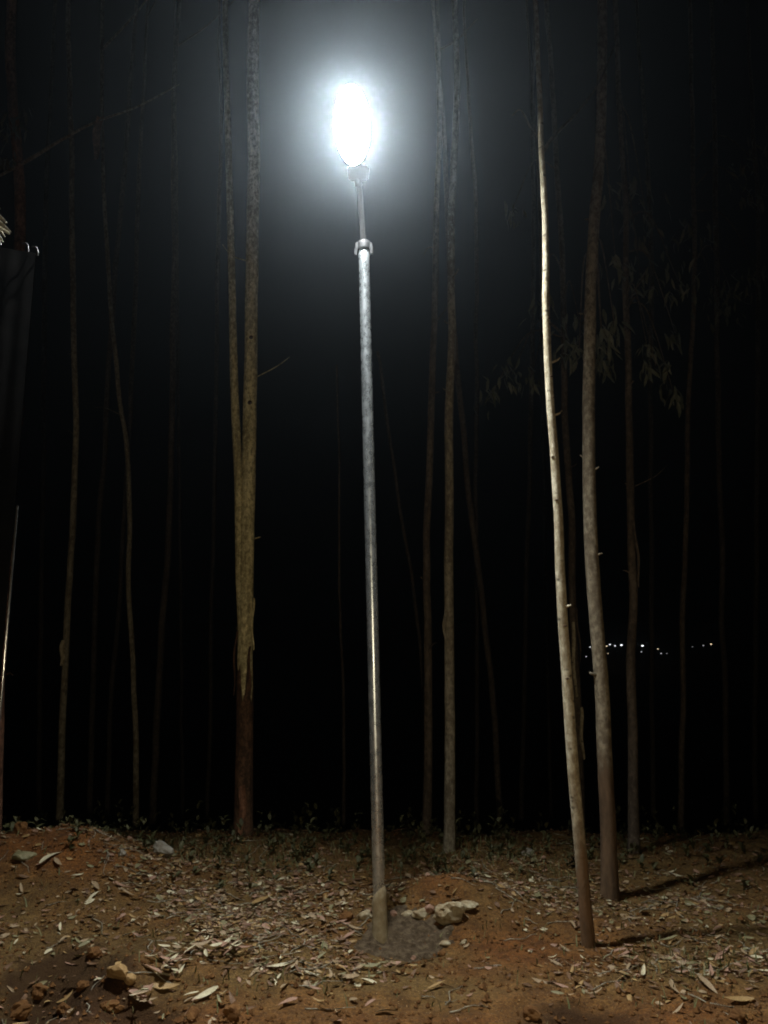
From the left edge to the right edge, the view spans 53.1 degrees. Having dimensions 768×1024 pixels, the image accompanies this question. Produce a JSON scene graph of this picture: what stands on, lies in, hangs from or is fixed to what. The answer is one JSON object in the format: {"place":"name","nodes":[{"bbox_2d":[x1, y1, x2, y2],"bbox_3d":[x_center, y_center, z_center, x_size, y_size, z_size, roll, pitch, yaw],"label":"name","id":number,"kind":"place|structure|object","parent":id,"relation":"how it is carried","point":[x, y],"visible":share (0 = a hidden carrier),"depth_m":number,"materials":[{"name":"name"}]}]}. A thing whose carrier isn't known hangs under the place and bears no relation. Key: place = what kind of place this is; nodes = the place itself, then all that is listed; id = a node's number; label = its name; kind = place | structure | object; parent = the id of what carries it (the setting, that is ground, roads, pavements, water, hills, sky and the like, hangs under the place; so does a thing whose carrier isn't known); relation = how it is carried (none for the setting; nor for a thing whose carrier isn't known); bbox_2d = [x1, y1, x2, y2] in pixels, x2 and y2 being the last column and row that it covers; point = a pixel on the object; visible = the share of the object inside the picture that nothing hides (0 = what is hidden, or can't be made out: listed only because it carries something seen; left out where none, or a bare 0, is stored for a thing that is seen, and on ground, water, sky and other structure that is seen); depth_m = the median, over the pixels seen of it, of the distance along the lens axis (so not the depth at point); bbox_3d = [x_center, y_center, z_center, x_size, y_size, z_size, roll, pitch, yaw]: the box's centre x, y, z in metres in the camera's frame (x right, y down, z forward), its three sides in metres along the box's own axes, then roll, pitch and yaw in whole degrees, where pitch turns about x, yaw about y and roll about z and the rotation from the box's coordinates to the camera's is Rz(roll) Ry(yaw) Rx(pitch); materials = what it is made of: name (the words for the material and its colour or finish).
{"place":"outdoors","nodes":[
{"label":"outdoors","id":0,"kind":"place"},
{"bbox_2d":[0,622,767,1023],"bbox_3d":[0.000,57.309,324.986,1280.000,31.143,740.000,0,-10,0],"label":"ground","id":1,"kind":"structure","parent":0,"point":[296,716],"depth_m":31.36,"materials":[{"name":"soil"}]},
{"bbox_2d":[0,243,37,722],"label":"tarpaulin","id":2,"kind":"object","parent":1,"relation":"on","point":[17,271],"visible":1,"depth_m":3.13,"materials":[{"name":"fabric"}]},
{"bbox_2d":[0,214,10,243],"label":"dry frond","id":3,"kind":"object","parent":2,"relation":"hanging from","point":[4,227],"visible":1,"depth_m":3.33,"materials":[{"name":"brown plant"}]},
{"bbox_2d":[14,822,27,833],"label":"stone","id":4,"kind":"object","parent":1,"relation":"on","point":[21,827],"visible":0.91,"depth_m":5.35,"materials":[{"name":"stone"}]},
{"bbox_2d":[10,999,32,1020],"bbox_3d":[-1.763,2.413,3.715,0.116,0.088,0.092,4,-11,-20],"label":"soil clod","id":5,"kind":"object","parent":1,"relation":"on","point":[21,1009],"visible":1,"depth_m":3.70,"materials":[{"name":"brown soil"}]},
{"bbox_2d":[11,851,36,860],"bbox_3d":[-2.364,2.265,5.050,0.159,0.071,0.092,4,-11,-23],"label":"stone","id":6,"kind":"object","parent":1,"relation":"on","point":[23,855],"visible":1,"depth_m":5.03,"materials":[{"name":"grey stone"}]},
{"bbox_2d":[31,983,48,999],"bbox_3d":[-1.727,2.402,3.849,0.073,0.070,0.082,-7,-12,37],"label":"soil clod","id":7,"kind":"object","parent":1,"relation":"on","point":[39,989],"visible":1,"depth_m":3.83,"materials":[{"name":"brown soil"}]},
{"bbox_2d":[35,0,56,828],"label":"gum tree","id":8,"kind":"object","parent":1,"relation":"on","point":[42,520],"visible":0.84,"depth_m":17.46,"materials":[{"name":"brown plant"}]},
{"bbox_2d":[39,852,59,862],"bbox_3d":[-2.192,2.259,5.043,0.041,0.017,0.168,1,4,32],"label":"dry leaf","id":9,"kind":"object","parent":1,"relation":"on","point":[45,857],"visible":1,"depth_m":5.03,"materials":[{"name":"beige plant"}]},
{"bbox_2d":[54,857,61,864],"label":"dry leaf","id":10,"kind":"object","parent":1,"relation":"on","point":[57,860],"visible":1,"depth_m":5.01,"materials":[{"name":"brown plant"}]},
{"bbox_2d":[56,1002,70,1015],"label":"soil clod","id":11,"kind":"object","parent":1,"relation":"on","point":[61,1008],"visible":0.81,"depth_m":3.76,"materials":[{"name":"brown soil"}]},
{"bbox_2d":[56,991,72,1002],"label":"dry leaf","id":12,"kind":"object","parent":1,"relation":"on","point":[66,997],"visible":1,"depth_m":3.85,"materials":[{"name":"brown plant"}]},
{"bbox_2d":[55,0,78,825],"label":"gum tree","id":13,"kind":"object","parent":1,"relation":"on","point":[64,647],"visible":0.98,"depth_m":8.40,"materials":[{"name":"brown plant"}]},
{"bbox_2d":[76,980,88,991],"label":"soil clod","id":14,"kind":"object","parent":1,"relation":"on","point":[81,985],"visible":1,"depth_m":3.86,"materials":[{"name":"brown soil"}]},
{"bbox_2d":[78,938,93,946],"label":"dry leaf","id":15,"kind":"object","parent":1,"relation":"on","point":[85,942],"visible":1,"depth_m":4.21,"materials":[{"name":"beige plant"}]},
{"bbox_2d":[0,0,178,833],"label":"gum tree","id":16,"kind":"object","parent":1,"relation":"on","point":[14,126],"visible":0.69,"depth_m":6.73,"materials":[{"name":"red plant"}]},
{"bbox_2d":[86,946,102,959],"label":"soil clod","id":17,"kind":"object","parent":1,"relation":"on","point":[94,952],"visible":0.99,"depth_m":4.08,"materials":[{"name":"brown soil"}]},
{"bbox_2d":[91,881,98,888],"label":"dry leaf","id":18,"kind":"object","parent":1,"relation":"on","point":[95,884],"visible":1,"depth_m":4.86,"materials":[{"name":"brown plant"}]},
{"bbox_2d":[100,999,119,1011],"bbox_3d":[-1.238,2.234,3.463,0.076,0.056,0.064,-8,-13,38],"label":"soil clod","id":19,"kind":"object","parent":1,"relation":"on","point":[113,1003],"visible":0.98,"depth_m":3.45,"materials":[{"name":"brown soil"}]},
{"bbox_2d":[86,0,138,826],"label":"gum tree","id":20,"kind":"object","parent":1,"relation":"on","point":[89,814],"visible":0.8,"depth_m":13.32,"materials":[{"name":"brown plant"}]},
{"bbox_2d":[106,963,127,979],"bbox_3d":[-1.244,2.140,3.584,0.132,0.070,0.066,-5,-11,28],"label":"rock","id":21,"kind":"object","parent":1,"relation":"on","point":[119,971],"visible":1,"depth_m":3.56,"materials":[{"name":"beige stone"}]},
{"bbox_2d":[112,1004,124,1012],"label":"soil clod","id":22,"kind":"object","parent":1,"relation":"on","point":[118,1008],"visible":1,"depth_m":3.45,"materials":[{"name":"brown soil"}]},
{"bbox_2d":[95,0,146,830],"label":"gum tree","id":23,"kind":"object","parent":1,"relation":"on","point":[135,815],"visible":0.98,"depth_m":9.04,"materials":[{"name":"brown plant"}]},
{"bbox_2d":[118,849,125,855],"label":"stone","id":24,"kind":"object","parent":1,"relation":"on","point":[122,852],"visible":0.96,"depth_m":5.20,"materials":[{"name":"grey stone"}]},
{"bbox_2d":[105,0,155,826],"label":"gum tree","id":25,"kind":"object","parent":1,"relation":"on","point":[121,564],"visible":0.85,"depth_m":14.94,"materials":[{"name":"brown plant"}]},
{"bbox_2d":[124,973,136,985],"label":"rock","id":26,"kind":"object","parent":1,"relation":"on","point":[130,979],"visible":0.95,"depth_m":3.56,"materials":[{"name":"beige stone"}]},
{"bbox_2d":[129,989,151,1003],"bbox_3d":[-1.109,2.221,3.522,0.134,0.014,0.033,26,17,11],"label":"dry leaf","id":27,"kind":"object","parent":1,"relation":"on","point":[142,995],"visible":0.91,"depth_m":3.53,"materials":[{"name":"plant"}]},
{"bbox_2d":[129,983,155,1000],"bbox_3d":[-1.103,2.200,3.505,0.125,0.076,0.151,3,-10,-19],"label":"leaf clump","id":28,"kind":"object","parent":1,"relation":"on","point":[150,987],"visible":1,"depth_m":3.51,"materials":[{"name":"beige plant"}]},
{"bbox_2d":[133,997,156,1001],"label":"dry leaf","id":29,"kind":"object","parent":1,"relation":"on","point":[146,999],"visible":0.91,"depth_m":3.51,"materials":[{"name":"beige plant"}]},
{"bbox_2d":[142,963,162,972],"bbox_3d":[-1.112,2.177,3.673,0.123,0.007,0.027,15,-11,16],"label":"dry leaf","id":30,"kind":"object","parent":1,"relation":"on","point":[156,969],"visible":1,"depth_m":3.67,"materials":[{"name":"plant"}]},
{"bbox_2d":[153,840,173,856],"bbox_3d":[-1.585,2.424,5.521,0.146,0.122,0.112,3,-10,-17],"label":"stone","id":31,"kind":"object","parent":1,"relation":"on","point":[162,847],"visible":0.92,"depth_m":5.49,"materials":[{"name":"grey stone"}]},
{"bbox_2d":[153,982,178,988],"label":"dry leaf","id":32,"kind":"object","parent":1,"relation":"on","point":[160,985],"visible":0.91,"depth_m":3.63,"materials":[{"name":"beige plant"}]},
{"bbox_2d":[145,945,197,975],"bbox_3d":[-1.035,2.205,3.791,0.278,0.095,0.233,9,-14,-43],"label":"leaf clump","id":33,"kind":"object","parent":1,"relation":"on","point":[171,959],"visible":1,"depth_m":3.79,"materials":[{"name":"beige plant"}]},
{"bbox_2d":[173,0,184,831],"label":"gum tree","id":34,"kind":"object","parent":1,"relation":"on","point":[180,578],"visible":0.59,"depth_m":20.17,"materials":[{"name":"brown plant"}]},
{"bbox_2d":[148,0,234,830],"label":"gum tree","id":35,"kind":"object","parent":1,"relation":"on","point":[160,650],"visible":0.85,"depth_m":11.78,"materials":[{"name":"brown plant"}]},
{"bbox_2d":[185,1005,199,1022],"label":"soil clod","id":36,"kind":"object","parent":1,"relation":"on","point":[192,1012],"visible":1,"depth_m":3.25,"materials":[{"name":"brown soil"}]},
{"bbox_2d":[193,985,217,998],"bbox_3d":[-0.821,2.214,3.532,0.123,0.013,0.036,-12,14,-28],"label":"dry leaf","id":37,"kind":"object","parent":1,"relation":"on","point":[208,991],"visible":1,"depth_m":3.54,"materials":[{"name":"beige plant"}]},
{"bbox_2d":[205,0,222,827],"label":"gum tree","id":38,"kind":"object","parent":1,"relation":"on","point":[211,600],"visible":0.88,"depth_m":16.43,"materials":[{"name":"brown plant"}]},
{"bbox_2d":[191,936,251,955],"bbox_3d":[-0.843,2.259,4.022,0.264,0.090,0.220,9,-13,-42],"label":"leaf clump","id":39,"kind":"object","parent":1,"relation":"on","point":[226,943],"visible":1,"depth_m":4.02,"materials":[{"name":"beige plant"}]},
{"bbox_2d":[222,1001,239,1021],"bbox_3d":[-0.658,2.157,3.311,0.076,0.078,0.110,2,-10,-11],"label":"soil clod","id":40,"kind":"object","parent":1,"relation":"on","point":[231,1012],"visible":0.95,"depth_m":3.28,"materials":[{"name":"brown soil"}]},
{"bbox_2d":[229,991,235,1003],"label":"dry leaf","id":41,"kind":"object","parent":1,"relation":"on","point":[232,998],"visible":0.48,"depth_m":3.44,"materials":[{"name":"plant"}]},
{"bbox_2d":[249,966,259,976],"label":"dry leaf","id":42,"kind":"object","parent":1,"relation":"on","point":[254,970],"visible":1,"depth_m":3.78,"materials":[{"name":"beige plant"}]},
{"bbox_2d":[222,0,287,836],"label":"gum tree","id":43,"kind":"object","parent":1,"relation":"on","point":[244,461],"visible":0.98,"depth_m":7.02,"materials":[{"name":"brown plant"}]},
{"bbox_2d":[252,894,271,902],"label":"dry leaf","id":44,"kind":"object","parent":1,"relation":"on","point":[259,900],"visible":1,"depth_m":4.92,"materials":[{"name":"brown plant"}]},
{"bbox_2d":[264,962,290,966],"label":"dry leaf","id":45,"kind":"object","parent":1,"relation":"on","point":[279,964],"visible":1,"depth_m":3.85,"materials":[{"name":"beige plant"}]},
{"bbox_2d":[278,997,296,1004],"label":"dry leaf","id":46,"kind":"object","parent":1,"relation":"on","point":[290,999],"visible":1,"depth_m":3.41,"materials":[{"name":"pink plant"}]},
{"bbox_2d":[339,911,353,920],"bbox_3d":[-0.223,2.389,4.540,0.099,0.048,0.067,5,-11,-28],"label":"rubble chunk","id":47,"kind":"object","parent":1,"relation":"on","point":[347,915],"visible":0.98,"depth_m":4.52,"materials":[{"name":"stone"}]},
{"bbox_2d":[340,974,358,977],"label":"dry leaf","id":48,"kind":"object","parent":1,"relation":"on","point":[350,975],"visible":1,"depth_m":3.78,"materials":[{"name":"beige plant"}]},
{"bbox_2d":[357,909,371,920],"bbox_3d":[-0.114,2.385,4.532,0.096,0.070,0.056,2,-10,-11],"label":"rubble chunk","id":49,"kind":"object","parent":1,"relation":"on","point":[364,915],"visible":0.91,"depth_m":4.51,"materials":[{"name":"beige stone"}]},
{"bbox_2d":[356,978,376,982],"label":"dry leaf","id":50,"kind":"object","parent":1,"relation":"on","point":[371,980],"visible":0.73,"depth_m":3.73,"materials":[{"name":"beige plant"}]},
{"bbox_2d":[359,962,380,966],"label":"dry leaf","id":51,"kind":"object","parent":1,"relation":"on","point":[370,965],"visible":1,"depth_m":3.90,"materials":[{"name":"beige plant"}]},
{"bbox_2d":[0,822,767,1023],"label":"leaf litter","id":52,"kind":"object","parent":1,"relation":"on","point":[257,909],"visible":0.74,"depth_m":4.77,"materials":[{"name":"beige plant"}]},
{"bbox_2d":[0,824,767,1023],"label":"soil crumbs","id":53,"kind":"object","parent":1,"relation":"on","point":[482,986],"visible":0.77,"depth_m":4.12,"materials":[{"name":"brown soil"}]},
{"bbox_2d":[0,827,767,1023],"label":"fallen twigs","id":54,"kind":"object","parent":1,"relation":"on","point":[447,1002],"visible":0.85,"depth_m":4.63,"materials":[{"name":"brown wood"}]},
{"bbox_2d":[1,799,767,888],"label":"undergrowth","id":55,"kind":"object","parent":1,"relation":"on","point":[273,842],"visible":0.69,"depth_m":6.11,"materials":[{"name":"green plant"}]},
{"bbox_2d":[390,910,396,915],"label":"rubble chunk","id":56,"kind":"object","parent":1,"relation":"on","point":[393,912],"visible":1,"depth_m":4.53,"materials":[{"name":"pink stone"}]},
{"bbox_2d":[376,351,423,805],"bbox_3d":[0.271,1.266,12.465,0.811,8.152,0.101,0,-10,0],"label":"gum tree","id":57,"kind":"object","parent":1,"relation":"on","point":[403,532],"visible":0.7,"depth_m":12.54,"materials":[{"name":"brown plant"}]},
{"bbox_2d":[353,905,454,962],"bbox_3d":[0.118,2.404,4.340,0.520,0.186,0.495,-7,-12,35],"label":"cement footing","id":58,"kind":"object","parent":1,"relation":"on","point":[407,938],"visible":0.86,"depth_m":4.33,"materials":[{"name":"grey concrete"}]},
{"bbox_2d":[334,84,387,943],"bbox_3d":[-0.157,0.010,4.589,0.241,5.418,0.553,-3,-10,19],"label":"street lamp","id":59,"kind":"object","parent":58,"relation":"in","point":[352,124],"visible":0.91,"depth_m":4.79,"materials":[{"name":"galvanised steel"},{"name":"glowing white lamp glass"},{"name":"grey steel"}]},
{"bbox_2d":[401,910,412,915],"bbox_3d":[0.137,2.374,4.534,0.087,0.045,0.048,1,-10,-6],"label":"rubble chunk","id":60,"kind":"object","parent":1,"relation":"on","point":[407,913],"visible":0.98,"depth_m":4.52,"materials":[{"name":"beige stone"}]},
{"bbox_2d":[412,908,428,918],"bbox_3d":[0.215,2.364,4.521,0.119,0.060,0.061,5,-11,-28],"label":"rubble chunk","id":61,"kind":"object","parent":1,"relation":"on","point":[421,913],"visible":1,"depth_m":4.50,"materials":[{"name":"beige stone"}]},
{"bbox_2d":[424,904,434,913],"bbox_3d":[0.271,2.348,4.541,0.077,0.052,0.054,8,-13,-39],"label":"rubble chunk","id":62,"kind":"object","parent":1,"relation":"on","point":[429,908],"visible":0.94,"depth_m":4.52,"materials":[{"name":"pink stone"}]},
{"bbox_2d":[420,0,447,834],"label":"gum tree","id":63,"kind":"object","parent":1,"relation":"on","point":[428,764],"visible":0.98,"depth_m":7.03,"materials":[{"name":"brown plant"}]},
{"bbox_2d":[427,980,444,988],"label":"dry leaf","id":64,"kind":"object","parent":1,"relation":"on","point":[435,984],"visible":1,"depth_m":3.61,"materials":[{"name":"beige plant"}]},
{"bbox_2d":[437,950,445,955],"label":"rubble chunk","id":65,"kind":"object","parent":1,"relation":"on","point":[442,952],"visible":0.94,"depth_m":4.18,"materials":[{"name":"stone"}]},
{"bbox_2d":[439,940,450,945],"bbox_3d":[0.349,2.412,4.290,0.089,0.032,0.048,2,-10,-11],"label":"rubble chunk","id":66,"kind":"object","parent":1,"relation":"on","point":[444,942],"visible":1,"depth_m":4.27,"materials":[{"name":"beige stone"}]},
{"bbox_2d":[433,902,465,924],"bbox_3d":[0.381,2.336,4.474,0.205,0.125,0.089,4,-11,-20],"label":"rubble chunk","id":67,"kind":"object","parent":1,"relation":"on","point":[448,913],"visible":1,"depth_m":4.44,"materials":[{"name":"beige stone"}]},
{"bbox_2d":[442,0,459,852],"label":"gum tree","id":68,"kind":"object","parent":1,"relation":"on","point":[449,839],"visible":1,"depth_m":6.44,"materials":[{"name":"brown plant"}]},
{"bbox_2d":[431,0,503,833],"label":"gum tree","id":69,"kind":"object","parent":1,"relation":"on","point":[487,650],"visible":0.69,"depth_m":10.58,"materials":[{"name":"brown plant"}]},
{"bbox_2d":[461,900,478,909],"bbox_3d":[0.501,2.330,4.548,0.122,0.049,0.060,-2,-10,11],"label":"rubble chunk","id":70,"kind":"object","parent":1,"relation":"on","point":[469,904],"visible":0.77,"depth_m":4.54,"materials":[{"name":"beige stone"}]},
{"bbox_2d":[462,0,479,835],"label":"gum tree","id":71,"kind":"object","parent":1,"relation":"on","point":[475,496],"visible":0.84,"depth_m":15.56,"materials":[{"name":"brown plant"}]},
{"bbox_2d":[519,8,535,830],"bbox_3d":[3.714,-6.668,17.770,3.610,28.064,4.093,-8,-12,37],"label":"gum tree","id":72,"kind":"object","parent":1,"relation":"on","point":[527,553],"visible":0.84,"depth_m":17.37,"materials":[{"name":"brown plant"}]},
{"bbox_2d":[521,848,533,854],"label":"stone","id":73,"kind":"object","parent":1,"relation":"on","point":[527,850],"visible":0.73,"depth_m":5.91,"materials":[{"name":"grey stone"}]},
{"bbox_2d":[522,1005,540,1020],"bbox_3d":[0.640,2.182,3.335,0.083,0.070,0.061,-2,-10,13],"label":"soil clod","id":74,"kind":"object","parent":1,"relation":"on","point":[532,1013],"visible":0.98,"depth_m":3.32,"materials":[{"name":"brown soil"}]},
{"bbox_2d":[526,0,552,829],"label":"gum tree","id":75,"kind":"object","parent":1,"relation":"on","point":[544,516],"visible":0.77,"depth_m":21.44,"materials":[{"name":"brown plant"}]},
{"bbox_2d":[473,0,606,826],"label":"gum tree","id":76,"kind":"object","parent":1,"relation":"on","point":[573,629],"visible":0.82,"depth_m":8.07,"materials":[{"name":"brown plant"}]},
{"bbox_2d":[531,977,548,983],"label":"dry leaf","id":77,"kind":"object","parent":1,"relation":"on","point":[537,980],"visible":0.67,"depth_m":3.73,"materials":[{"name":"beige plant"}]},
{"bbox_2d":[512,0,617,948],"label":"gum tree","id":78,"kind":"object","parent":1,"relation":"on","point":[588,940],"visible":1,"depth_m":4.55,"materials":[{"name":"beige plant"}]},
{"bbox_2d":[583,981,593,989],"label":"dry leaf","id":79,"kind":"object","parent":1,"relation":"on","point":[590,987],"visible":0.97,"depth_m":3.66,"materials":[{"name":"brown plant"}]},
{"bbox_2d":[564,0,635,901],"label":"gum tree","id":80,"kind":"object","parent":1,"relation":"on","point":[609,882],"visible":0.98,"depth_m":5.47,"materials":[{"name":"brown plant"}]},
{"bbox_2d":[627,993,631,1001],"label":"dry leaf","id":81,"kind":"object","parent":1,"relation":"on","point":[629,996],"visible":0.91,"depth_m":3.52,"materials":[{"name":"beige plant"}]},
{"bbox_2d":[641,964,645,974],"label":"dry leaf","id":82,"kind":"object","parent":1,"relation":"on","point":[643,970],"visible":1,"depth_m":3.77,"materials":[{"name":"beige plant"}]},
{"bbox_2d":[635,0,655,828],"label":"gum tree","id":83,"kind":"object","parent":1,"relation":"on","point":[651,567],"visible":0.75,"depth_m":15.32,"materials":[{"name":"brown plant"}]},
{"bbox_2d":[601,0,700,853],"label":"gum tree","id":84,"kind":"object","parent":1,"relation":"on","point":[633,571],"visible":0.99,"depth_m":6.78,"materials":[{"name":"brown plant"}]},
{"bbox_2d":[660,935,676,939],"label":"dry leaf","id":85,"kind":"object","parent":1,"relation":"on","point":[670,937],"visible":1,"depth_m":4.20,"materials":[{"name":"beige plant"}]},
{"bbox_2d":[669,979,680,993],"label":"dry leaf","id":86,"kind":"object","parent":1,"relation":"on","point":[671,982],"visible":1,"depth_m":3.61,"materials":[{"name":"beige plant"}]},
{"bbox_2d":[697,974,717,993],"bbox_3d":[1.524,2.222,3.624,0.032,0.008,0.146,5,3,-17],"label":"dry leaf","id":87,"kind":"object","parent":1,"relation":"on","point":[707,983],"visible":1,"depth_m":3.62,"materials":[{"name":"beige plant"}]},
{"bbox_2d":[709,964,713,974],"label":"dry leaf","id":88,"kind":"object","parent":1,"relation":"on","point":[711,969],"visible":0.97,"depth_m":3.76,"materials":[{"name":"brown plant"}]},
{"bbox_2d":[666,0,767,833],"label":"gum tree","id":89,"kind":"object","parent":1,"relation":"on","point":[682,723],"visible":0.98,"depth_m":9.02,"materials":[{"name":"brown plant"}]},
{"bbox_2d":[715,944,721,951],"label":"dry leaf","id":90,"kind":"object","parent":1,"relation":"on","point":[718,948],"visible":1,"depth_m":4.04,"materials":[{"name":"brown plant"}]},
{"bbox_2d":[728,1008,746,1023],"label":"soil clod","id":91,"kind":"object","parent":1,"relation":"on","point":[738,1015],"visible":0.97,"depth_m":3.30,"materials":[{"name":"brown soil"}]},
{"bbox_2d":[725,996,754,1000],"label":"dry leaf","id":92,"kind":"object","parent":1,"relation":"on","point":[742,998],"visible":1,"depth_m":3.50,"materials":[{"name":"beige plant"}]},
{"bbox_2d":[735,968,746,973],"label":"dry leaf","id":93,"kind":"object","parent":1,"relation":"on","point":[743,970],"visible":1,"depth_m":3.76,"materials":[{"name":"plant"}]},
{"bbox_2d":[740,959,755,962],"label":"dry leaf","id":94,"kind":"object","parent":1,"relation":"on","point":[745,960],"visible":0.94,"depth_m":3.85,"materials":[{"name":"brown plant"}]},
{"bbox_2d":[748,948,755,955],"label":"dry leaf","id":95,"kind":"object","parent":1,"relation":"on","point":[752,951],"visible":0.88,"depth_m":3.98,"materials":[{"name":"beige plant"}]},
{"bbox_2d":[0,0,767,622],"label":"sky","id":96,"kind":"structure","parent":0,"point":[309,296],"materials":[{"name":"black"}]}
]}

